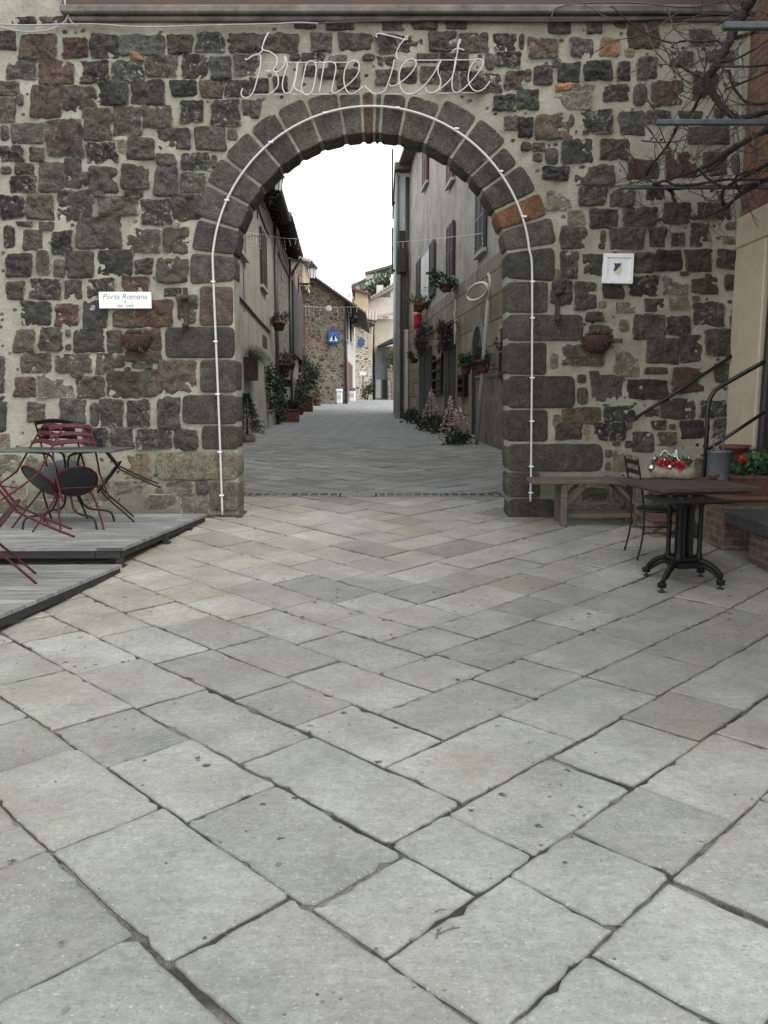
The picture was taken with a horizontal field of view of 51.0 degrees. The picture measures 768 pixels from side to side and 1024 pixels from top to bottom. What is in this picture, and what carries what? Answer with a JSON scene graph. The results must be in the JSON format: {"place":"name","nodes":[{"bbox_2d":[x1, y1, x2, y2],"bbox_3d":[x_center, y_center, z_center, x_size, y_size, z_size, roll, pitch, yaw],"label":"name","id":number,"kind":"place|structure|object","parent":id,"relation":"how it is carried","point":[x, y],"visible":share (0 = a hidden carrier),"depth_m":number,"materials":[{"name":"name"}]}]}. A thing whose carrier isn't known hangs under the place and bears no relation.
{"place":"outdoors","nodes":[
{"label":"outdoors","id":0,"kind":"place"},
{"bbox_2d":[282,142,402,301],"label":"sky","id":1,"kind":"structure","parent":0,"point":[339,200],"materials":[{"name":"white"}]},
{"bbox_2d":[243,400,483,443],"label":"road","id":2,"kind":"structure","parent":0,"point":[366,422],"depth_m":25.65,"materials":[{"name":"stone"}]},
{"bbox_2d":[242,392,264,441],"bbox_3d":[-3.362,-2.322,19.701,0.935,1.212,1.037,0,8,0],"label":"christmas tree","id":3,"kind":"object","parent":2,"relation":"on","point":[247,437],"visible":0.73,"depth_m":19.64,"materials":[{"name":"green plant"}]},
{"bbox_2d":[280,398,306,421],"bbox_3d":[-3.727,-4.049,31.861,1.406,0.968,0.798,0,8,0],"label":"potted plant","id":4,"kind":"object","parent":2,"relation":"on","point":[292,415],"visible":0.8,"depth_m":31.69,"materials":[{"name":"green plant"}]},
{"bbox_2d":[294,375,309,414],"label":"potted plant","id":5,"kind":"object","parent":2,"relation":"on","point":[300,396],"visible":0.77,"depth_m":41.01,"materials":[{"name":"green plant"}]},
{"bbox_2d":[298,346,325,411],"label":"potted plant","id":6,"kind":"object","parent":2,"relation":"on","point":[309,372],"visible":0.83,"depth_m":45.49,"materials":[{"name":"green plant"}]},
{"bbox_2d":[360,381,374,399],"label":"garden shrub","id":7,"kind":"object","parent":2,"relation":"on","point":[369,391],"visible":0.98,"depth_m":78.98,"materials":[{"name":"green plant"}]},
{"bbox_2d":[382,346,392,396],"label":"garden shrub","id":8,"kind":"object","parent":2,"relation":"on","point":[389,357],"visible":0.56,"depth_m":78.52,"materials":[{"name":"green plant"}]},
{"bbox_2d":[420,388,439,427],"bbox_3d":[1.445,-3.179,24.825,0.821,1.335,0.799,0,8,0],"label":"light tree","id":9,"kind":"object","parent":2,"relation":"on","point":[432,397],"visible":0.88,"depth_m":24.73,"materials":[{"name":"plant"}]},
{"bbox_2d":[414,413,446,431],"bbox_3d":[1.514,-2.686,24.663,1.110,0.827,1.486,2,8,15],"label":"ground plant","id":10,"kind":"object","parent":2,"relation":"on","point":[425,423],"visible":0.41,"depth_m":24.50,"materials":[{"name":"green plant"}]},
{"bbox_2d":[429,411,458,433],"bbox_3d":[1.681,-2.493,22.973,1.000,0.766,1.142,0,8,0],"label":"ground plant","id":11,"kind":"object","parent":2,"relation":"on","point":[437,423],"visible":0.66,"depth_m":22.90,"materials":[{"name":"green plant"}]},
{"bbox_2d":[438,396,461,438],"bbox_3d":[1.717,-2.441,20.680,0.669,1.134,0.657,0,8,0],"label":"light tree","id":12,"kind":"object","parent":2,"relation":"on","point":[450,403],"visible":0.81,"depth_m":20.61,"materials":[{"name":"wicker"}]},
{"bbox_2d":[445,406,471,439],"bbox_3d":[1.876,-2.234,20.190,0.693,0.886,0.676,0,8,0],"label":"light tree","id":13,"kind":"object","parent":2,"relation":"on","point":[459,411],"visible":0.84,"depth_m":20.13,"materials":[{"name":"wicker"}]},
{"bbox_2d":[243,444,503,493],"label":"road paving","id":14,"kind":"structure","parent":0,"point":[381,468],"depth_m":13.93,"materials":[{"name":"stone"}]},
{"bbox_2d":[439,425,474,444],"bbox_3d":[1.740,-1.758,19.052,0.949,0.639,0.720,-5,9,-32],"label":"ground plant","id":15,"kind":"object","parent":14,"relation":"on","point":[459,437],"visible":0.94,"depth_m":18.96,"materials":[{"name":"green plant"}]},
{"bbox_2d":[466,272,491,444],"bbox_3d":[2.316,-3.471,18.821,0.366,3.797,2.684,-1,8,-5],"label":"hoop pole","id":16,"kind":"object","parent":14,"relation":"on","point":[488,290],"visible":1,"depth_m":18.16,"materials":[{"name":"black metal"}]},
{"bbox_2d":[0,466,767,1023],"bbox_3d":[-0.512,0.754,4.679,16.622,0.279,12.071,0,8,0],"label":"pavement","id":17,"kind":"structure","parent":0,"point":[498,954],"depth_m":3.24,"materials":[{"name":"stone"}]},
{"bbox_2d":[0,564,121,627],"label":"terrace deck","id":18,"kind":"structure","parent":17,"relation":"on","point":[22,595],"depth_m":6.08,"materials":[{"name":"wood"}]},
{"bbox_2d":[0,483,74,583],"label":"bistro chair","id":19,"kind":"object","parent":18,"relation":"on","point":[6,514],"visible":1,"depth_m":6.05,"materials":[{"name":"red paint"}]},
{"bbox_2d":[0,514,206,567],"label":"terrace deck","id":20,"kind":"structure","parent":17,"relation":"on","point":[120,537],"depth_m":7.63,"materials":[{"name":"wood"}]},
{"bbox_2d":[0,423,63,531],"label":"bistro chair","id":21,"kind":"object","parent":20,"relation":"on","point":[39,480],"visible":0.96,"depth_m":7.87,"materials":[{"name":"red paint"}]},
{"bbox_2d":[34,419,98,518],"bbox_3d":[-3.364,-0.438,8.401,0.430,0.950,0.551,0,50,2],"label":"bistro chair","id":22,"kind":"object","parent":20,"relation":"on","point":[48,472],"visible":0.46,"depth_m":8.34,"materials":[{"name":"black paint"}]},
{"bbox_2d":[0,447,133,529],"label":"bistro table","id":23,"kind":"object","parent":20,"relation":"on","point":[80,451],"visible":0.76,"depth_m":7.88,"materials":[{"name":"black paint"}]},
{"bbox_2d":[49,424,109,529],"bbox_3d":[-2.997,-0.339,7.840,0.430,0.551,0.950,-5,49,-30],"label":"bistro chair","id":24,"kind":"object","parent":20,"relation":"on","point":[73,481],"visible":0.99,"depth_m":7.85,"materials":[{"name":"red paint"}]},
{"bbox_2d":[85,424,159,521],"bbox_3d":[-2.853,-0.410,8.410,0.949,0.551,0.430,38,-5,-19],"label":"bistro chair","id":25,"kind":"object","parent":20,"relation":"on","point":[99,441],"visible":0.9,"depth_m":8.31,"materials":[{"name":"black paint"}]},
{"bbox_2d":[244,493,289,496],"bbox_3d":[-1.570,-0.225,10.802,0.580,0.030,0.316,0,8,0],"label":"drain grate","id":26,"kind":"object","parent":17,"relation":"on","point":[263,494],"visible":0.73,"depth_m":10.77,"materials":[{"name":"metal"}]},
{"bbox_2d":[288,493,339,496],"bbox_3d":[-0.935,-0.225,10.802,0.670,0.030,0.316,0,8,0],"label":"drain grate","id":27,"kind":"object","parent":17,"relation":"on","point":[309,494],"visible":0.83,"depth_m":10.65,"materials":[{"name":"metal"}]},
{"bbox_2d":[0,0,756,517],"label":"town gate","id":28,"kind":"structure","parent":17,"relation":"on","point":[126,154],"depth_m":8.71,"materials":[{"name":"stone"}]},
{"bbox_2d":[99,292,151,308],"bbox_3d":[-2.838,-2.321,8.826,0.572,0.178,0.038,0,8,0],"label":"street plaque","id":29,"kind":"object","parent":28,"relation":"attached to","point":[125,300],"visible":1,"depth_m":8.81,"materials":[{"name":"white ceramic"}]},
{"bbox_2d":[117,329,154,351],"bbox_3d":[-2.732,-1.869,8.787,0.429,0.271,0.272,0,8,0],"label":"wall pot","id":30,"kind":"object","parent":28,"relation":"attached to","point":[134,341],"depth_m":8.77,"materials":[{"name":"ceramic"}]},
{"bbox_2d":[0,0,317,32],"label":"power cable","id":31,"kind":"object","parent":28,"relation":"attached to","point":[64,23],"visible":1,"depth_m":8.41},
{"bbox_2d":[181,287,188,332],"bbox_3d":[-2.177,-2.212,8.802,0.084,0.487,0.096,0,8,0],"label":"iron bracket","id":32,"kind":"object","parent":28,"relation":"attached to","point":[185,324],"visible":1,"depth_m":8.82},
{"bbox_2d":[240,32,489,98],"bbox_3d":[-0.197,-4.699,8.468,2.639,0.658,0.030,0,8,0],"label":"festive tube sign","id":33,"kind":"object","parent":28,"relation":"attached to","point":[455,60],"visible":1,"depth_m":8.47,"materials":[{"name":"plastic"}]},
{"bbox_2d":[211,105,534,514],"bbox_3d":[-0.102,-2.141,8.838,3.575,4.395,0.044,0,8,0],"label":"rope light","id":34,"kind":"object","parent":28,"relation":"attached to","point":[455,129],"visible":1,"depth_m":8.72,"materials":[{"name":"white plastic"}]},
{"bbox_2d":[318,1,722,23],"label":"power cable","id":35,"kind":"object","parent":28,"relation":"attached to","point":[551,20],"visible":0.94,"depth_m":8.40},
{"bbox_2d":[555,284,562,325],"bbox_3d":[1.906,-2.274,8.793,0.084,0.476,0.096,0,8,0],"label":"iron bracket","id":36,"kind":"object","parent":28,"relation":"attached to","point":[558,291],"visible":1,"depth_m":8.81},
{"bbox_2d":[580,331,616,352],"bbox_3d":[2.373,-1.862,8.793,0.438,0.264,0.240,0,8,0],"label":"wall pot","id":37,"kind":"object","parent":28,"relation":"attached to","point":[599,342],"depth_m":8.77,"materials":[{"name":"ceramic"}]},
{"bbox_2d":[601,253,633,283],"bbox_3d":[2.550,-2.654,8.778,0.337,0.324,0.051,0,8,0],"label":"crest tile","id":38,"kind":"object","parent":28,"relation":"attached to","point":[617,268],"visible":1,"depth_m":8.76,"materials":[{"name":"white ceramic"}]},
{"bbox_2d":[635,355,731,420],"bbox_3d":[3.331,-1.382,8.956,1.058,0.732,0.100,0,8,0],"label":"wall handrail","id":39,"kind":"object","parent":28,"relation":"attached to","point":[692,381],"depth_m":8.91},
{"bbox_2d":[740,31,741,209],"bbox_3d":[3.772,-4.195,8.507,0.142,1.912,0.017,-1,8,-4],"label":"hanging wire","id":40,"kind":"object","parent":28,"relation":"hanging from","point":[740,126],"visible":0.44,"depth_m":8.52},
{"bbox_2d":[0,527,762,1023],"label":"joint grit","id":41,"kind":"object","parent":17,"relation":"on","point":[422,783],"visible":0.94,"depth_m":3.55,"materials":[{"name":"grey soil"}]},
{"bbox_2d":[377,493,440,496],"bbox_3d":[0.330,-0.225,10.802,0.840,0.030,0.316,0,8,0],"label":"drain grate","id":42,"kind":"object","parent":17,"relation":"on","point":[412,495],"visible":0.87,"depth_m":10.65,"materials":[{"name":"metal"}]},
{"bbox_2d":[441,493,503,496],"bbox_3d":[1.195,-0.225,10.802,0.850,0.030,0.316,0,8,0],"label":"drain grate","id":43,"kind":"object","parent":17,"relation":"on","point":[469,495],"visible":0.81,"depth_m":10.65,"materials":[{"name":"metal"}]},
{"bbox_2d":[526,477,641,526],"bbox_3d":[2.166,-0.113,8.783,1.188,0.510,0.430,0,8,0],"label":"wooden bench","id":44,"kind":"object","parent":17,"relation":"on","point":[562,513],"visible":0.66,"depth_m":8.67,"materials":[{"name":"brown wood"}]},
{"bbox_2d":[623,456,675,559],"bbox_3d":[2.468,-0.046,7.333,0.464,0.904,0.478,0,8,0],"label":"slat back chair","id":45,"kind":"object","parent":17,"relation":"on","point":[643,508],"visible":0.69,"depth_m":7.25,"materials":[{"name":"black paint"}]},
{"bbox_2d":[617,477,762,592],"bbox_3d":[2.589,0.149,6.777,0.980,0.761,1.359,0,8,0],"label":"pedestal table","id":46,"kind":"object","parent":17,"relation":"on","point":[685,497],"visible":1,"depth_m":6.41,"materials":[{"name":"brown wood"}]},
{"bbox_2d":[647,450,693,479],"bbox_3d":[2.570,-0.426,7.205,0.396,0.267,0.212,3,8,19],"label":"log centrepiece","id":47,"kind":"object","parent":46,"relation":"on","point":[671,468],"visible":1,"depth_m":7.17,"materials":[{"name":"beige wood"}]},
{"bbox_2d":[696,360,765,538],"bbox_3d":[3.437,-0.604,7.947,0.614,1.776,0.100,0,8,0],"label":"post handrail","id":48,"kind":"object","parent":17,"relation":"on","point":[718,388],"visible":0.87,"depth_m":7.89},
{"bbox_2d":[748,533,767,571],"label":"brick pier","id":49,"kind":"structure","parent":17,"relation":"on","point":[758,552],"depth_m":6.94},
{"bbox_2d":[724,509,767,538],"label":"stone slab","id":50,"kind":"structure","parent":49,"relation":"on","point":[754,521],"depth_m":7.07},
{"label":"ground","id":51,"kind":"structure","parent":0,"visible":0},
{"bbox_2d":[238,189,290,434],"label":"plaster house","id":52,"kind":"structure","parent":51,"relation":"on","point":[258,289],"depth_m":24.48,"materials":[{"name":"beige paint"}]},
{"bbox_2d":[241,234,249,262],"bbox_3d":[-3.487,-6.816,20.009,0.098,0.978,1.412,0,8,-3],"label":"window","id":53,"kind":"structure","parent":52,"relation":"in","point":[244,256],"depth_m":20.38,"materials":[{"name":"grey glass"}]},
{"bbox_2d":[243,343,275,380],"bbox_3d":[-3.267,-3.917,21.084,1.228,0.912,2.647,0,8,0],"label":"wall planter","id":54,"kind":"object","parent":52,"relation":"attached to","point":[252,363],"visible":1,"depth_m":20.44,"materials":[{"name":"ceramic"}]},
{"bbox_2d":[259,226,268,294],"bbox_3d":[-3.747,-7.828,25.135,0.097,1.789,1.787,0,8,-3],"label":"window","id":55,"kind":"structure","parent":52,"relation":"in","point":[263,251],"depth_m":24.90,"materials":[{"name":"grey glass"}]},
{"bbox_2d":[257,175,284,218],"bbox_3d":[-3.317,-9.340,23.540,0.875,1.480,0.416,0,8,0],"label":"street lamp","id":56,"kind":"object","parent":52,"relation":"attached to","point":[277,188],"visible":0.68,"depth_m":23.52,"materials":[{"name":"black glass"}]},
{"bbox_2d":[264,360,278,415],"bbox_3d":[-3.715,-4.046,26.145,0.643,1.903,1.356,0,8,0],"label":"climbing plant","id":57,"kind":"object","parent":52,"relation":"attached to","point":[270,377],"visible":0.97,"depth_m":25.95,"materials":[{"name":"green plant"}]},
{"bbox_2d":[273,372,286,412],"bbox_3d":[-3.801,-4.339,28.776,0.630,1.605,1.896,0,8,0],"label":"climbing plant","id":58,"kind":"object","parent":52,"relation":"attached to","point":[278,382],"visible":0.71,"depth_m":28.74,"materials":[{"name":"green plant"}]},
{"bbox_2d":[270,311,289,330],"bbox_3d":[-3.629,-6.610,27.695,0.758,0.723,0.763,7,10,40],"label":"hanging pot","id":59,"kind":"object","parent":52,"relation":"attached to","point":[278,326],"visible":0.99,"depth_m":27.64,"materials":[{"name":"ceramic"}]},
{"bbox_2d":[273,212,303,423],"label":"stone house","id":60,"kind":"structure","parent":51,"relation":"on","point":[290,302],"depth_m":36.15,"materials":[{"name":"paint"}]},
{"bbox_2d":[275,352,287,421],"bbox_3d":[-3.896,-4.745,30.591,0.646,2.793,3.907,0,8,0],"label":"climbing plant","id":61,"kind":"object","parent":60,"relation":"attached to","point":[281,415],"visible":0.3,"depth_m":30.03,"materials":[{"name":"green plant"}]},
{"bbox_2d":[279,353,294,372],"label":"hanging pot","id":62,"kind":"object","parent":60,"relation":"attached to","point":[284,366],"visible":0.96,"depth_m":29.77,"materials":[{"name":"ceramic"}]},
{"bbox_2d":[298,260,317,292],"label":"street lamp","id":63,"kind":"object","parent":60,"relation":"attached to","point":[311,267],"visible":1,"depth_m":45.51,"materials":[{"name":"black glass"}]},
{"bbox_2d":[288,256,316,393],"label":"narrow house","id":64,"kind":"structure","parent":51,"relation":"on","point":[301,272],"depth_m":52.51,"materials":[{"name":"yellow paint"}]},
{"bbox_2d":[304,277,369,403],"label":"corner house","id":65,"kind":"structure","parent":51,"relation":"on","point":[337,363],"depth_m":58.89,"materials":[{"name":"rubble stone masonry"},{"name":"grey brown tile"}]},
{"bbox_2d":[327,329,339,343],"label":"crossing sign","id":66,"kind":"object","parent":65,"relation":"attached to","point":[333,337],"visible":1,"depth_m":58.51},
{"bbox_2d":[348,363,351,401],"bbox_3d":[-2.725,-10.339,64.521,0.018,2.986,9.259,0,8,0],"label":"door","id":67,"kind":"structure","parent":65,"relation":"in","point":[349,366],"depth_m":63.33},
{"bbox_2d":[351,287,369,309],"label":"yellow house","id":68,"kind":"structure","parent":51,"relation":"on","point":[361,297],"depth_m":90.56,"materials":[{"name":"paint"}]},
{"bbox_2d":[354,308,376,399],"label":"stone house","id":69,"kind":"structure","parent":51,"relation":"on","point":[364,358],"depth_m":81.67,"materials":[{"name":"stone"}]},
{"bbox_2d":[368,274,392,399],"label":"shuttered house","id":70,"kind":"structure","parent":51,"relation":"on","point":[380,298],"depth_m":94.58,"materials":[{"name":"paint"}]},
{"bbox_2d":[375,346,386,399],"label":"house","id":71,"kind":"structure","parent":51,"relation":"on","point":[380,382],"depth_m":85.80,"materials":[{"name":"grey paint"}]},
{"bbox_2d":[371,305,392,346],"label":"annex house","id":72,"kind":"structure","parent":51,"relation":"on","point":[383,330],"depth_m":89.10,"materials":[{"name":"beige paint"}]},
{"bbox_2d":[377,338,392,399],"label":"stone house","id":73,"kind":"structure","parent":51,"relation":"on","point":[389,378],"depth_m":84.80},
{"bbox_2d":[391,148,411,418],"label":"pilaster house","id":74,"kind":"structure","parent":51,"relation":"on","point":[400,344],"depth_m":35.35,"materials":[{"name":"grey paint"}]},
{"bbox_2d":[399,407,423,423],"bbox_3d":[1.110,-3.610,30.271,1.476,0.732,1.258,-7,10,-41],"label":"ground plant","id":75,"kind":"object","parent":51,"relation":"on","point":[409,416],"visible":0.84,"depth_m":30.08,"materials":[{"name":"green plant"}]},
{"bbox_2d":[399,148,503,449],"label":"block house","id":76,"kind":"structure","parent":51,"relation":"on","point":[445,201],"depth_m":23.61,"materials":[{"name":"paint"}]},
{"bbox_2d":[406,351,419,362],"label":"hanging pot","id":77,"kind":"object","parent":76,"relation":"attached to","point":[413,358],"visible":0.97,"depth_m":31.14,"materials":[{"name":"green plant"}]},
{"bbox_2d":[406,293,427,310],"bbox_3d":[1.267,-7.720,29.423,0.961,0.725,0.948,0,8,0],"label":"hanging pot","id":78,"kind":"object","parent":76,"relation":"attached to","point":[418,306],"visible":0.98,"depth_m":29.28,"materials":[{"name":"green plant"}]},
{"bbox_2d":[413,301,421,329],"bbox_3d":[1.322,-7.428,29.670,0.490,1.487,0.332,0,8,0],"label":"felt decoration","id":79,"kind":"object","parent":76,"relation":"hanging from","point":[417,316],"visible":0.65,"depth_m":29.59},
{"bbox_2d":[413,316,432,356],"bbox_3d":[1.355,-6.447,29.706,0.718,1.503,7.221,0,8,0],"label":"door garland","id":80,"kind":"object","parent":76,"relation":"attached to","point":[420,347],"depth_m":28.35,"materials":[{"name":"green plant"}]},
{"bbox_2d":[421,153,428,192],"bbox_3d":[1.483,-12.852,29.329,0.097,1.965,1.493,-1,8,-5],"label":"window","id":81,"kind":"structure","parent":76,"relation":"in","point":[425,180],"depth_m":29.28,"materials":[{"name":"red glass"}]},
{"bbox_2d":[416,238,434,303],"bbox_3d":[1.495,-8.643,29.769,0.098,1.900,5.037,-1,8,-5],"label":"window","id":82,"kind":"structure","parent":76,"relation":"in","point":[424,264],"depth_m":29.45,"materials":[{"name":"glass"}]},
{"bbox_2d":[418,340,433,419],"bbox_3d":[1.546,-4.731,29.987,0.048,2.971,4.166,-1,8,-5],"label":"door","id":83,"kind":"structure","parent":76,"relation":"in","point":[425,363],"depth_m":29.90,"materials":[{"name":"grey wood"}]},
{"bbox_2d":[432,352,443,393],"bbox_3d":[1.774,-4.551,26.563,0.137,1.298,2.133,-1,8,-5],"label":"wall shelf","id":84,"kind":"object","parent":76,"relation":"attached to","point":[435,370],"depth_m":26.18,"materials":[{"name":"wood"}]},
{"bbox_2d":[424,267,458,292],"bbox_3d":[1.789,-6.637,23.219,1.024,0.718,1.214,4,9,27],"label":"hanging pot","id":85,"kind":"object","parent":76,"relation":"attached to","point":[449,284],"visible":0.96,"depth_m":23.00,"materials":[{"name":"green plant"}]},
{"bbox_2d":[434,318,456,353],"bbox_3d":[1.802,-5.285,24.226,0.652,1.190,3.291,0,8,0],"label":"door garland","id":86,"kind":"object","parent":76,"relation":"attached to","point":[444,331],"depth_m":23.59,"materials":[{"name":"green plant"}]},
{"bbox_2d":[444,166,454,190],"bbox_3d":[1.944,-10.499,23.836,0.097,1.575,1.271,-1,8,-5],"label":"window","id":87,"kind":"structure","parent":76,"relation":"in","point":[450,177],"depth_m":23.93,"materials":[{"name":"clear glass"}]},
{"bbox_2d":[445,220,454,281],"bbox_3d":[1.960,-7.724,24.022,0.097,1.667,1.375,-1,8,-5],"label":"window","id":88,"kind":"structure","parent":76,"relation":"in","point":[450,230],"depth_m":23.83,"materials":[{"name":"clear glass"}]},
{"bbox_2d":[443,334,457,430],"bbox_3d":[1.999,-3.830,24.391,0.048,2.844,2.531,-1,8,-5],"label":"door","id":89,"kind":"structure","parent":76,"relation":"in","point":[450,358],"depth_m":23.99,"materials":[{"name":"grey wood"}]},
{"bbox_2d":[457,374,467,396],"bbox_3d":[2.153,-3.457,22.052,0.117,0.589,1.051,-1,8,-5],"label":"letter frame","id":90,"kind":"object","parent":76,"relation":"attached to","point":[464,386],"visible":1,"depth_m":21.73,"materials":[{"name":"black metal"}]},
{"bbox_2d":[457,351,475,373],"bbox_3d":[2.105,-3.808,20.451,0.568,0.601,0.514,0,8,0],"label":"hanging pot","id":91,"kind":"object","parent":76,"relation":"attached to","point":[465,363],"visible":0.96,"depth_m":20.35,"materials":[{"name":"green plant"}]},
{"bbox_2d":[469,318,483,434],"bbox_3d":[2.336,-3.307,20.279,0.035,3.070,1.639,-1,8,-5],"label":"arched door","id":92,"kind":"structure","parent":76,"relation":"in","point":[477,332],"depth_m":20.62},
{"bbox_2d":[472,195,486,259],"bbox_3d":[2.324,-7.100,19.515,0.097,1.705,1.261,-1,8,-5],"label":"window","id":93,"kind":"structure","parent":76,"relation":"in","point":[480,213],"depth_m":19.47,"materials":[{"name":"clear glass"}]},
{"bbox_2d":[471,341,494,372],"bbox_3d":[2.239,-3.546,18.234,0.573,0.790,0.581,0,8,0],"label":"hanging pot","id":94,"kind":"object","parent":76,"relation":"attached to","point":[484,365],"visible":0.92,"depth_m":18.20,"materials":[{"name":"ceramic"}]},
{"bbox_2d":[498,352,502,378],"bbox_3d":[2.551,-3.136,17.215,0.100,0.560,0.468,-1,8,-5],"label":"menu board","id":95,"kind":"object","parent":76,"relation":"attached to","point":[500,376],"visible":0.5,"depth_m":17.30,"materials":[{"name":"brown wood"}]},
{"bbox_2d":[620,491,698,537],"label":"door steps","id":96,"kind":"structure","parent":51,"relation":"on","point":[656,519],"depth_m":8.18,"materials":[{"name":"brick"}]},
{"bbox_2d":[719,444,751,463],"bbox_3d":[3.620,-0.574,8.300,0.320,0.235,0.317,0,8,0],"label":"flower pot","id":97,"kind":"object","parent":96,"relation":"on","point":[738,449],"visible":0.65,"depth_m":8.17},
{"bbox_2d":[702,494,767,550],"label":"brick pier","id":98,"kind":"structure","parent":51,"relation":"on","point":[719,533],"depth_m":7.53,"materials":[{"name":"brick"}]},
{"bbox_2d":[706,435,756,480],"bbox_3d":[3.343,-0.462,7.760,0.451,0.560,0.234,0,8,0],"label":"watering can","id":99,"kind":"object","parent":98,"relation":"on","point":[719,462],"visible":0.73,"depth_m":7.67,"materials":[{"name":"grey metal"}]},
{"bbox_2d":[729,449,767,494],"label":"flower trough","id":100,"kind":"object","parent":98,"relation":"on","point":[747,468],"visible":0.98,"depth_m":7.57,"materials":[{"name":"ceramic"}]},
{"bbox_2d":[725,0,767,458],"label":"house","id":101,"kind":"structure","parent":51,"relation":"on","point":[747,397],"depth_m":8.39,"materials":[{"name":"beige brick"}]},
{"bbox_2d":[619,185,767,189],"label":"pergola bar","id":102,"kind":"object","parent":101,"relation":"attached to","point":[652,187],"visible":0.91,"depth_m":8.05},
{"bbox_2d":[574,0,767,260],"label":"bare vine","id":103,"kind":"object","parent":102,"relation":"on","point":[743,13],"visible":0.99,"depth_m":7.00,"materials":[{"name":"brown plant"}]},
{"bbox_2d":[655,119,767,125],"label":"pergola bar","id":104,"kind":"object","parent":101,"relation":"attached to","point":[711,122],"visible":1,"depth_m":6.18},
{"bbox_2d":[722,21,767,30],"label":"pergola bar","id":105,"kind":"object","parent":101,"relation":"attached to","point":[744,25],"visible":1,"depth_m":4.58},
{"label":"hill","id":106,"kind":"structure","parent":0,"visible":0},
{"bbox_2d":[351,278,365,302],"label":"hilltop house","id":107,"kind":"structure","parent":106,"relation":"on","point":[358,284],"depth_m":164.11,"materials":[{"name":"paint"}]},
{"bbox_2d":[348,279,377,303],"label":"hill shrub","id":108,"kind":"object","parent":106,"relation":"on","point":[369,290],"visible":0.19,"depth_m":154.07,"materials":[{"name":"green plant"}]},
{"bbox_2d":[363,271,389,296],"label":"hill shrub","id":109,"kind":"object","parent":106,"relation":"on","point":[379,281],"visible":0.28,"depth_m":153.65,"materials":[{"name":"green plant"}]},
{"bbox_2d":[365,265,391,284],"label":"hilltop house","id":110,"kind":"structure","parent":106,"relation":"on","point":[370,273],"depth_m":164.75,"materials":[{"name":"paint"}]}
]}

